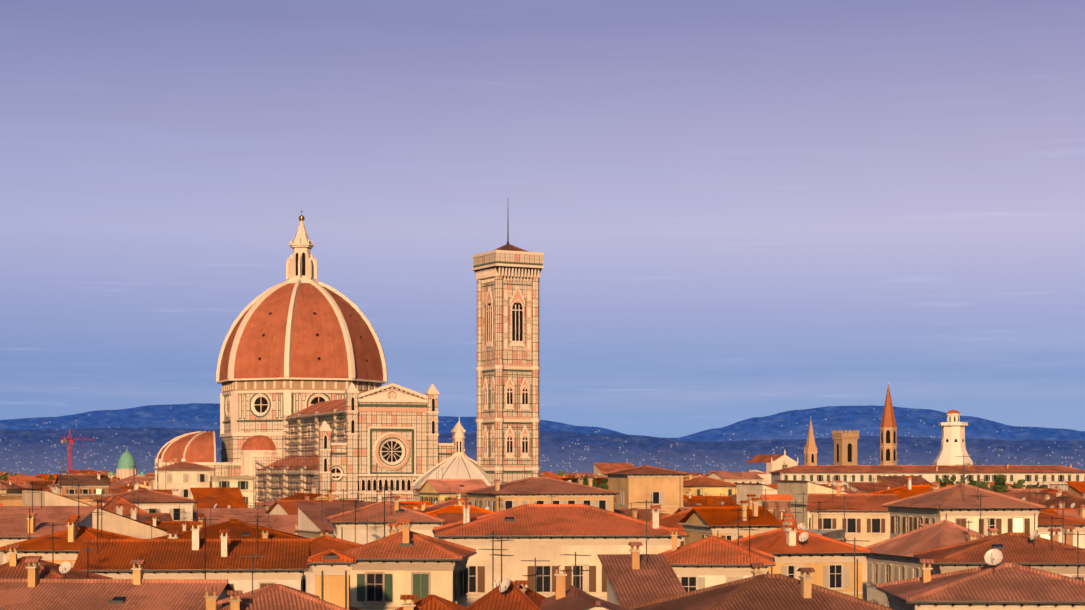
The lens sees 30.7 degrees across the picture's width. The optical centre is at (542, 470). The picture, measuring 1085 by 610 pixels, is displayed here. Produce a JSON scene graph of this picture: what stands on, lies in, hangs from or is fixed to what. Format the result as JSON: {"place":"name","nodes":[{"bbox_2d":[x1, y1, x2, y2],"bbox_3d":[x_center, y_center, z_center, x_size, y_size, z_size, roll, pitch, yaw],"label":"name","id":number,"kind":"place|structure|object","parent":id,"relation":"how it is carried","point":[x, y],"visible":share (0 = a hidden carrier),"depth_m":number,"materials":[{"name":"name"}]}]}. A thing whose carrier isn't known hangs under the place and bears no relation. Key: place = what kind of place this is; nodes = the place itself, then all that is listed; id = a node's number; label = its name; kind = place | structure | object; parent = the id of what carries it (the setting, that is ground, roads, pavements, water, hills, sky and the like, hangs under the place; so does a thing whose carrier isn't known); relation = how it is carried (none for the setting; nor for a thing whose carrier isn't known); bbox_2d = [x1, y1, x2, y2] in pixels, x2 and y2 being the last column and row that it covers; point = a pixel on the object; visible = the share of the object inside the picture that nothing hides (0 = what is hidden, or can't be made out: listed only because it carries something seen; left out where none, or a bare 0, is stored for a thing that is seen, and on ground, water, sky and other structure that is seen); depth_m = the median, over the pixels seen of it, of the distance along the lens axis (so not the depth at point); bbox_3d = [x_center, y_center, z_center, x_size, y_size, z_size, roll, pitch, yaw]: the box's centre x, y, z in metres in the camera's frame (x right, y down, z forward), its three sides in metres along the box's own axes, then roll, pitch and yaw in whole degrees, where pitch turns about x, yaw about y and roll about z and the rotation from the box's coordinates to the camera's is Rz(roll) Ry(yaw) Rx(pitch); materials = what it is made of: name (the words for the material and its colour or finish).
{"place":"outdoors","nodes":[
{"label":"outdoors","id":0,"kind":"place"},
{"bbox_2d":[0,479,30,493],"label":"house","id":1,"kind":"structure","parent":0,"point":[9,487],"depth_m":487.71,"materials":[{"name":"tile"}]},
{"bbox_2d":[0,482,98,564],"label":"white house","id":2,"kind":"structure","parent":0,"point":[14,524],"depth_m":202.33,"materials":[{"name":"paint"}]},
{"bbox_2d":[0,484,139,567],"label":"house","id":3,"kind":"structure","parent":0,"point":[68,545],"depth_m":173.12,"materials":[{"name":"tile"}]},
{"bbox_2d":[0,474,139,505],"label":"house","id":4,"kind":"structure","parent":0,"point":[10,499],"depth_m":415.06,"materials":[{"name":"paint"}]},
{"bbox_2d":[25,485,123,490],"bbox_3d":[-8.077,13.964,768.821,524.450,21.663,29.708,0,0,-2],"label":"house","id":5,"kind":"structure","parent":0,"point":[112,487],"depth_m":760.76,"materials":[{"name":"tile"}]},
{"bbox_2d":[43,489,120,493],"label":"house","id":6,"kind":"structure","parent":0,"point":[109,490],"depth_m":492.70,"materials":[{"name":"tile"}]},
{"bbox_2d":[55,459,110,493],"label":"house","id":7,"kind":"structure","parent":0,"point":[91,484],"depth_m":455.37,"materials":[{"name":"paint"}]},
{"bbox_2d":[0,517,235,609],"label":"house","id":8,"kind":"structure","parent":0,"point":[34,592],"depth_m":126.59,"materials":[{"name":"tile"}]},
{"bbox_2d":[108,492,172,521],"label":"house","id":9,"kind":"structure","parent":0,"point":[162,517],"depth_m":292.11,"materials":[{"name":"paint"}]},
{"bbox_2d":[93,466,196,520],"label":"house","id":10,"kind":"structure","parent":0,"point":[149,498],"depth_m":316.70,"materials":[{"name":"paint"}]},
{"bbox_2d":[144,493,204,531],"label":"house","id":11,"kind":"structure","parent":0,"point":[181,526],"depth_m":277.81,"materials":[{"name":"tile"}]},
{"bbox_2d":[153,505,262,520],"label":"house","id":12,"kind":"structure","parent":0,"point":[257,507],"depth_m":313.68,"materials":[{"name":"paint"}]},
{"bbox_2d":[144,497,310,538],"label":"house","id":13,"kind":"structure","parent":0,"point":[238,529],"depth_m":219.44,"materials":[{"name":"tile"}]},
{"bbox_2d":[193,508,266,520],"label":"house","id":14,"kind":"structure","parent":0,"point":[231,511],"depth_m":343.45,"materials":[{"name":"tile"}]},
{"bbox_2d":[203,498,297,534],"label":"house","id":15,"kind":"structure","parent":0,"point":[286,523],"depth_m":268.26,"materials":[{"name":"tile"}]},
{"bbox_2d":[202,553,360,609],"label":"house front","id":16,"kind":"structure","parent":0,"point":[277,597],"depth_m":120.08,"materials":[{"name":"tile"}]},
{"bbox_2d":[263,491,308,509],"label":"house","id":17,"kind":"structure","parent":0,"point":[273,502],"depth_m":408.45,"materials":[{"name":"paint"}]},
{"bbox_2d":[254,499,376,594],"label":"house","id":18,"kind":"structure","parent":0,"point":[322,543],"depth_m":183.75,"materials":[{"name":"tile"}]},
{"bbox_2d":[292,490,401,537],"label":"house","id":19,"kind":"structure","parent":0,"point":[312,520],"depth_m":260.73,"materials":[{"name":"paint"}]},
{"bbox_2d":[327,488,445,544],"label":"house","id":20,"kind":"structure","parent":0,"point":[343,522],"depth_m":197.73,"materials":[{"name":"paint"}]},
{"bbox_2d":[343,484,476,609],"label":"house","id":21,"kind":"structure","parent":0,"point":[389,570],"depth_m":137.57,"materials":[{"name":"paint"}]},
{"bbox_2d":[390,492,431,509],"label":"house","id":22,"kind":"structure","parent":0,"point":[418,504],"depth_m":387.78,"materials":[{"name":"tile"}]},
{"bbox_2d":[395,594,471,609],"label":"house front","id":23,"kind":"structure","parent":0,"point":[431,602],"depth_m":108.85,"materials":[{"name":"tile"}]},
{"bbox_2d":[414,487,481,511],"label":"house","id":24,"kind":"structure","parent":0,"point":[441,504],"depth_m":341.09,"materials":[{"name":"tile"}]},
{"bbox_2d":[432,492,467,504],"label":"house","id":25,"kind":"structure","parent":0,"point":[454,498],"depth_m":424.31,"materials":[{"name":"paint"}]},
{"bbox_2d":[416,467,487,503],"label":"house","id":26,"kind":"structure","parent":0,"point":[431,491],"depth_m":473.19,"materials":[{"name":"tile"}]},
{"bbox_2d":[426,499,492,525],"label":"house","id":27,"kind":"structure","parent":0,"point":[458,508],"depth_m":290.57,"materials":[{"name":"tile"}]},
{"bbox_2d":[436,497,488,525],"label":"house","id":28,"kind":"structure","parent":0,"point":[449,518],"depth_m":263.63,"materials":[{"name":"tile"}]},
{"bbox_2d":[463,461,618,511],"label":"house","id":29,"kind":"structure","parent":0,"point":[498,496],"depth_m":304.21,"materials":[{"name":"paint"}]},
{"bbox_2d":[0,427,1084,475],"bbox_3d":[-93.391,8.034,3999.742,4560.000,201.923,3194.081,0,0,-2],"label":"distant hillside","id":30,"kind":"structure","parent":0,"point":[30,452],"depth_m":3401.92,"materials":[{"name":"blue"}]},
{"bbox_2d":[0,403,1084,441],"bbox_3d":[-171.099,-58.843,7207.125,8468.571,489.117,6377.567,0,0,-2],"label":"distant hills","id":31,"kind":"structure","parent":0,"point":[863,420],"depth_m":7791.21,"materials":[{"name":"blue"}]},
{"bbox_2d":[0,0,1084,437],"label":"sky","id":32,"kind":"structure","parent":0,"point":[736,210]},
{"bbox_2d":[540,552,627,609],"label":"house","id":33,"kind":"structure","parent":0,"point":[573,598],"depth_m":117.43,"materials":[{"name":"tile"}]},
{"bbox_2d":[597,500,685,608],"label":"house front","id":34,"kind":"structure","parent":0,"point":[634,577],"depth_m":129.16,"materials":[{"name":"tile"}]},
{"bbox_2d":[614,494,668,520],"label":"house","id":35,"kind":"structure","parent":0,"point":[637,513],"depth_m":316.44,"materials":[{"name":"tile"}]},
{"bbox_2d":[603,447,688,514],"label":"tall yellow house","id":36,"kind":"structure","parent":0,"point":[662,486],"depth_m":329.00,"materials":[{"name":"paint"}]},
{"bbox_2d":[683,473,736,495],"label":"house","id":37,"kind":"structure","parent":0,"point":[714,487],"depth_m":598.14,"materials":[{"name":"paint"}]},
{"bbox_2d":[659,508,775,591],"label":"house","id":38,"kind":"structure","parent":0,"point":[710,561],"depth_m":148.44,"materials":[{"name":"tile"}]},
{"bbox_2d":[674,493,784,515],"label":"house","id":39,"kind":"structure","parent":0,"point":[680,509],"depth_m":311.34,"materials":[{"name":"tile"}]},
{"bbox_2d":[678,488,782,543],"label":"house","id":40,"kind":"structure","parent":0,"point":[698,523],"depth_m":215.61,"materials":[{"name":"tile"}]},
{"bbox_2d":[734,483,776,505],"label":"house","id":41,"kind":"structure","parent":0,"point":[745,489],"depth_m":387.03,"materials":[{"name":"paint"}]},
{"bbox_2d":[628,537,895,609],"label":"house","id":42,"kind":"structure","parent":0,"point":[757,590],"depth_m":113.78,"materials":[{"name":"tile"}]},
{"bbox_2d":[684,501,845,544],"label":"house","id":43,"kind":"structure","parent":0,"point":[837,534],"depth_m":244.64,"materials":[{"name":"paint"}]},
{"bbox_2d":[768,481,833,487],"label":"house","id":44,"kind":"structure","parent":0,"point":[775,485],"depth_m":512.61,"materials":[{"name":"tile"}]},
{"bbox_2d":[731,492,872,598],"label":"house","id":45,"kind":"structure","parent":0,"point":[791,547],"depth_m":169.11,"materials":[{"name":"paint"}]},
{"bbox_2d":[806,478,896,600],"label":"house","id":46,"kind":"structure","parent":0,"point":[867,518],"depth_m":269.32,"materials":[{"name":"paint"}]},
{"bbox_2d":[868,467,964,499],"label":"house","id":47,"kind":"structure","parent":0,"point":[908,490],"depth_m":303.70,"materials":[{"name":"tile"}]},
{"bbox_2d":[882,455,1046,537],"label":"house","id":48,"kind":"structure","parent":0,"point":[959,504],"depth_m":206.28,"materials":[{"name":"paint"}]},
{"bbox_2d":[937,476,991,490],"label":"trees","id":49,"kind":"object","parent":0,"point":[983,484],"visible":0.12,"depth_m":515.01,"materials":[{"name":"green plant"}]},
{"bbox_2d":[876,531,1084,609],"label":"house","id":50,"kind":"structure","parent":0,"point":[994,585],"depth_m":114.78,"materials":[{"name":"tile"}]},
{"bbox_2d":[913,494,1084,580],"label":"house","id":51,"kind":"structure","parent":0,"point":[1034,550],"depth_m":150.86,"materials":[{"name":"tile"}]},
{"bbox_2d":[1006,476,1044,490],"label":"house","id":52,"kind":"structure","parent":0,"point":[1023,487],"depth_m":629.38,"materials":[{"name":"tile"}]},
{"bbox_2d":[1020,492,1084,548],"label":"house","id":53,"kind":"structure","parent":0,"point":[1044,523],"depth_m":219.69,"materials":[{"name":"paint"}]},
{"bbox_2d":[1039,500,1074,507],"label":"house","id":54,"kind":"structure","parent":0,"point":[1071,506],"depth_m":343.32,"materials":[{"name":"paint"}]},
{"bbox_2d":[1047,489,1067,495],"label":"house","id":55,"kind":"structure","parent":0,"point":[1061,492],"depth_m":541.02,"materials":[{"name":"tile"}]},
{"bbox_2d":[1035,492,1084,507],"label":"house","id":56,"kind":"structure","parent":0,"point":[1069,500],"depth_m":366.83,"materials":[{"name":"tile"}]},
{"bbox_2d":[1040,508,1084,513],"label":"house","id":57,"kind":"structure","parent":0,"point":[1050,510],"depth_m":334.66,"materials":[{"name":"tile"}]},
{"bbox_2d":[1054,505,1084,519],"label":"house","id":58,"kind":"structure","parent":0,"point":[1079,513],"depth_m":267.58,"materials":[{"name":"tile"}]},
{"label":"ground","id":59,"kind":"structure","parent":0,"visible":0},
{"bbox_2d":[19,481,52,488],"bbox_3d":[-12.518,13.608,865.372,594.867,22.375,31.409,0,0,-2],"label":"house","id":60,"kind":"structure","parent":59,"relation":"on","point":[44,483],"depth_m":856.32,"materials":[{"name":"tile"}]},
{"bbox_2d":[0,522,112,578],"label":"house","id":61,"kind":"structure","parent":59,"relation":"on","point":[14,567],"depth_m":136.07,"materials":[{"name":"tile"}]},
{"bbox_2d":[8,476,121,483],"bbox_3d":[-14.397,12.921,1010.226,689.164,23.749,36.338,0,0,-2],"label":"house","id":62,"kind":"structure","parent":59,"relation":"on","point":[26,479],"depth_m":1009.14,"materials":[{"name":"tile"}]},
{"bbox_2d":[61,429,85,474],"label":"tower crane","id":63,"kind":"object","parent":59,"relation":"on","point":[69,441],"visible":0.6,"depth_m":1289.21,"materials":[{"name":"red metal"}]},
{"bbox_2d":[18,470,168,538],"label":"house","id":64,"kind":"structure","parent":59,"relation":"on","point":[117,522],"depth_m":231.51,"materials":[{"name":"paint"}]},
{"bbox_2d":[68,470,138,477],"bbox_3d":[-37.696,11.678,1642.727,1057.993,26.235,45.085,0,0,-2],"label":"house","id":65,"kind":"structure","parent":59,"relation":"on","point":[87,472],"depth_m":1642.28,"materials":[{"name":"tile"}]},
{"bbox_2d":[96,488,147,512],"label":"house","id":66,"kind":"structure","parent":59,"relation":"on","point":[117,499],"depth_m":304.98,"materials":[{"name":"tile"}]},
{"bbox_2d":[108,449,144,478],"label":"green dome","id":67,"kind":"structure","parent":59,"relation":"on","point":[125,462],"depth_m":1681.75,"materials":[{"name":"green metal"}]},
{"bbox_2d":[116,481,150,487],"bbox_3d":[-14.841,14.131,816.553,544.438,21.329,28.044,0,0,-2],"label":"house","id":68,"kind":"structure","parent":59,"relation":"on","point":[143,486],"depth_m":808.12,"materials":[{"name":"paint"}]},
{"bbox_2d":[119,479,154,488],"bbox_3d":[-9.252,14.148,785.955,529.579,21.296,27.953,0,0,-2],"label":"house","id":69,"kind":"structure","parent":59,"relation":"on","point":[152,485],"depth_m":779.33,"materials":[{"name":"paint"}]},
{"bbox_2d":[100,471,179,496],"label":"house","id":70,"kind":"structure","parent":59,"relation":"on","point":[168,491],"depth_m":367.94,"materials":[{"name":"tile"}]},
{"bbox_2d":[155,456,215,498],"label":"house","id":71,"kind":"structure","parent":59,"relation":"on","point":[184,477],"depth_m":475.39,"materials":[{"name":"paint"}]},
{"bbox_2d":[73,498,310,592],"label":"long house","id":72,"kind":"structure","parent":59,"relation":"on","point":[284,561],"depth_m":150.91,"materials":[{"name":"tile"}]},
{"bbox_2d":[190,481,247,507],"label":"house","id":73,"kind":"structure","parent":59,"relation":"on","point":[229,497],"depth_m":388.42,"materials":[{"name":"tile"}]},
{"bbox_2d":[210,463,255,507],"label":"house tower","id":74,"kind":"structure","parent":59,"relation":"on","point":[246,484],"depth_m":466.19,"materials":[{"name":"paint"}]},
{"bbox_2d":[264,477,334,507],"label":"house","id":75,"kind":"structure","parent":59,"relation":"on","point":[312,495],"depth_m":443.46,"materials":[{"name":"paint"}]},
{"bbox_2d":[36,474,568,479],"bbox_3d":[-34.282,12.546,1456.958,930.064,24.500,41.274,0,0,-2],"label":"house","id":76,"kind":"structure","parent":59,"relation":"on","point":[555,476],"depth_m":1467.79,"materials":[{"name":"tile"}]},
{"bbox_2d":[264,481,351,514],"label":"house","id":77,"kind":"structure","parent":59,"relation":"on","point":[283,507],"depth_m":332.55,"materials":[{"name":"paint"}]},
{"bbox_2d":[155,209,465,501],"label":"cathedral","id":78,"kind":"structure","parent":59,"relation":"on","point":[307,399],"depth_m":655.54,"materials":[{"name":"white stone"}]},
{"bbox_2d":[23,478,607,485],"bbox_3d":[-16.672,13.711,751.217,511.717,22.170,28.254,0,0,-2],"label":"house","id":79,"kind":"structure","parent":59,"relation":"on","point":[598,480],"depth_m":760.39,"materials":[{"name":"tile"}]},
{"bbox_2d":[17,463,633,476],"bbox_3d":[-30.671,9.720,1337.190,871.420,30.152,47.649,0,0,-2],"label":"house","id":80,"kind":"structure","parent":59,"relation":"on","point":[601,469],"depth_m":1346.49,"materials":[{"name":"tile"}]},
{"bbox_2d":[307,549,356,609],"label":"stair turret","id":81,"kind":"object","parent":59,"relation":"on","point":[331,568],"visible":1,"depth_m":125.39,"materials":[{"name":"paint"}]},
{"bbox_2d":[0,472,765,479],"bbox_3d":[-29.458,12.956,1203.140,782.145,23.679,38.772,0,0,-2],"label":"house","id":82,"kind":"structure","parent":59,"relation":"on","point":[5,473],"depth_m":1192.55,"materials":[{"name":"tile"}]},
{"bbox_2d":[111,472,763,485],"bbox_3d":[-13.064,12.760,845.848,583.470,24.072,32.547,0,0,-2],"label":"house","id":83,"kind":"structure","parent":59,"relation":"on","point":[742,477],"depth_m":842.10,"materials":[{"name":"tile"}]},
{"bbox_2d":[410,416,493,500],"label":"baptistery roof","id":84,"kind":"structure","parent":59,"relation":"on","point":[459,464],"depth_m":544.75,"materials":[{"name":"white stone"}]},
{"bbox_2d":[472,217,543,484],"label":"bell tower","id":85,"kind":"structure","parent":59,"relation":"on","point":[508,275],"depth_m":542.37,"materials":[{"name":"white stone"}]},
{"bbox_2d":[467,531,549,609],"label":"house front","id":86,"kind":"structure","parent":59,"relation":"on","point":[504,593],"depth_m":118.74,"materials":[{"name":"paint"}]},
{"bbox_2d":[432,496,688,606],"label":"house","id":87,"kind":"structure","parent":59,"relation":"on","point":[552,533],"depth_m":167.98,"materials":[{"name":"paint"}]},
{"bbox_2d":[556,471,607,489],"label":"pine tree","id":88,"kind":"object","parent":59,"relation":"on","point":[604,485],"visible":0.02,"depth_m":454.30,"materials":[{"name":"green plant"}]},
{"bbox_2d":[648,509,691,546],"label":"house","id":89,"kind":"structure","parent":59,"relation":"on","point":[671,521],"depth_m":281.40,"materials":[{"name":"tile"}]},
{"bbox_2d":[683,501,705,506],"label":"house","id":90,"kind":"structure","parent":59,"relation":"on","point":[686,504],"depth_m":391.83,"materials":[{"name":"tile"}]},
{"bbox_2d":[683,482,734,506],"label":"house","id":91,"kind":"structure","parent":59,"relation":"on","point":[706,502],"depth_m":474.44,"materials":[{"name":"tile"}]},
{"bbox_2d":[702,494,740,505],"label":"house","id":92,"kind":"structure","parent":59,"relation":"on","point":[734,504],"depth_m":389.04,"materials":[{"name":"tile"}]},
{"bbox_2d":[745,450,798,483],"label":"church santa croce front","id":93,"kind":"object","parent":59,"relation":"on","point":[777,462],"visible":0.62,"depth_m":1012.40,"materials":[{"name":"white stone"}]},
{"bbox_2d":[760,494,792,527],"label":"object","id":94,"kind":"object","parent":59,"relation":"on","point":[776,501],"visible":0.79,"depth_m":260.55,"materials":[{"name":"orange"}]},
{"bbox_2d":[804,420,817,464],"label":"church spire","id":95,"kind":"structure","parent":59,"relation":"on","point":[810,450],"depth_m":1000.74,"materials":[{"name":"stone"}]},
{"bbox_2d":[775,475,855,528],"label":"house","id":96,"kind":"structure","parent":59,"relation":"on","point":[796,489],"depth_m":333.35,"materials":[{"name":"paint"}]},
{"bbox_2d":[827,486,856,493],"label":"house","id":97,"kind":"structure","parent":59,"relation":"on","point":[846,489],"depth_m":487.89,"materials":[{"name":"tile"}]},
{"bbox_2d":[832,430,858,464],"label":"crenellated tower","id":98,"kind":"structure","parent":59,"relation":"on","point":[845,447],"depth_m":949.16,"materials":[{"name":"beige stone"}]},
{"bbox_2d":[880,381,896,464],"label":"church spire","id":99,"kind":"structure","parent":59,"relation":"on","point":[888,440],"depth_m":900.77,"materials":[{"name":"stone"}]},
{"bbox_2d":[877,476,929,486],"bbox_3d":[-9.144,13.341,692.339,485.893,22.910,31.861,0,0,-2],"label":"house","id":100,"kind":"structure","parent":59,"relation":"on","point":[900,481],"depth_m":698.17,"materials":[{"name":"tile"}]},
{"bbox_2d":[769,463,1084,487],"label":"long building","id":101,"kind":"structure","parent":59,"relation":"on","point":[1044,475],"depth_m":754.99,"materials":[{"name":"paint"}]},
{"bbox_2d":[846,482,1009,493],"bbox_3d":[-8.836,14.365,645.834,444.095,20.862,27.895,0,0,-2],"label":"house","id":102,"kind":"structure","parent":59,"relation":"on","point":[859,486],"depth_m":653.70,"materials":[{"name":"tile"}]},
{"bbox_2d":[864,520,998,606],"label":"house","id":103,"kind":"structure","parent":59,"relation":"on","point":[892,559],"depth_m":190.54,"materials":[{"name":"tile"}]},
{"bbox_2d":[934,409,972,464],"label":"tower","id":104,"kind":"structure","parent":59,"relation":"on","point":[953,438],"depth_m":849.30,"materials":[{"name":"paint"}]},
{"bbox_2d":[993,474,1007,491],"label":"cypress tree","id":105,"kind":"object","parent":59,"relation":"on","point":[1000,485],"visible":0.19,"depth_m":611.44,"materials":[{"name":"green plant"}]},
{"bbox_2d":[990,479,1046,488],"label":"round tree","id":106,"kind":"object","parent":59,"relation":"on","point":[1019,483],"visible":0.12,"depth_m":643.19,"materials":[{"name":"green plant"}]},
{"bbox_2d":[980,479,1067,491],"bbox_3d":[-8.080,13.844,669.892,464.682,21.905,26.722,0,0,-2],"label":"building","id":107,"kind":"structure","parent":59,"relation":"on","point":[1063,487],"depth_m":674.73,"materials":[{"name":"tile"}]},
{"bbox_2d":[997,488,1055,502],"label":"house","id":108,"kind":"structure","parent":59,"relation":"on","point":[1034,498],"depth_m":440.69,"materials":[{"name":"tile"}]},
{"bbox_2d":[1007,484,1058,491],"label":"house","id":109,"kind":"structure","parent":59,"relation":"on","point":[1020,490],"depth_m":603.34,"materials":[{"name":"tile"}]},
{"bbox_2d":[1035,481,1063,491],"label":"house","id":110,"kind":"structure","parent":59,"relation":"on","point":[1049,490],"depth_m":565.99,"materials":[{"name":"tile"}]},
{"bbox_2d":[1064,481,1084,497],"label":"house","id":111,"kind":"structure","parent":59,"relation":"on","point":[1076,488],"depth_m":437.47,"materials":[{"name":"tile"}]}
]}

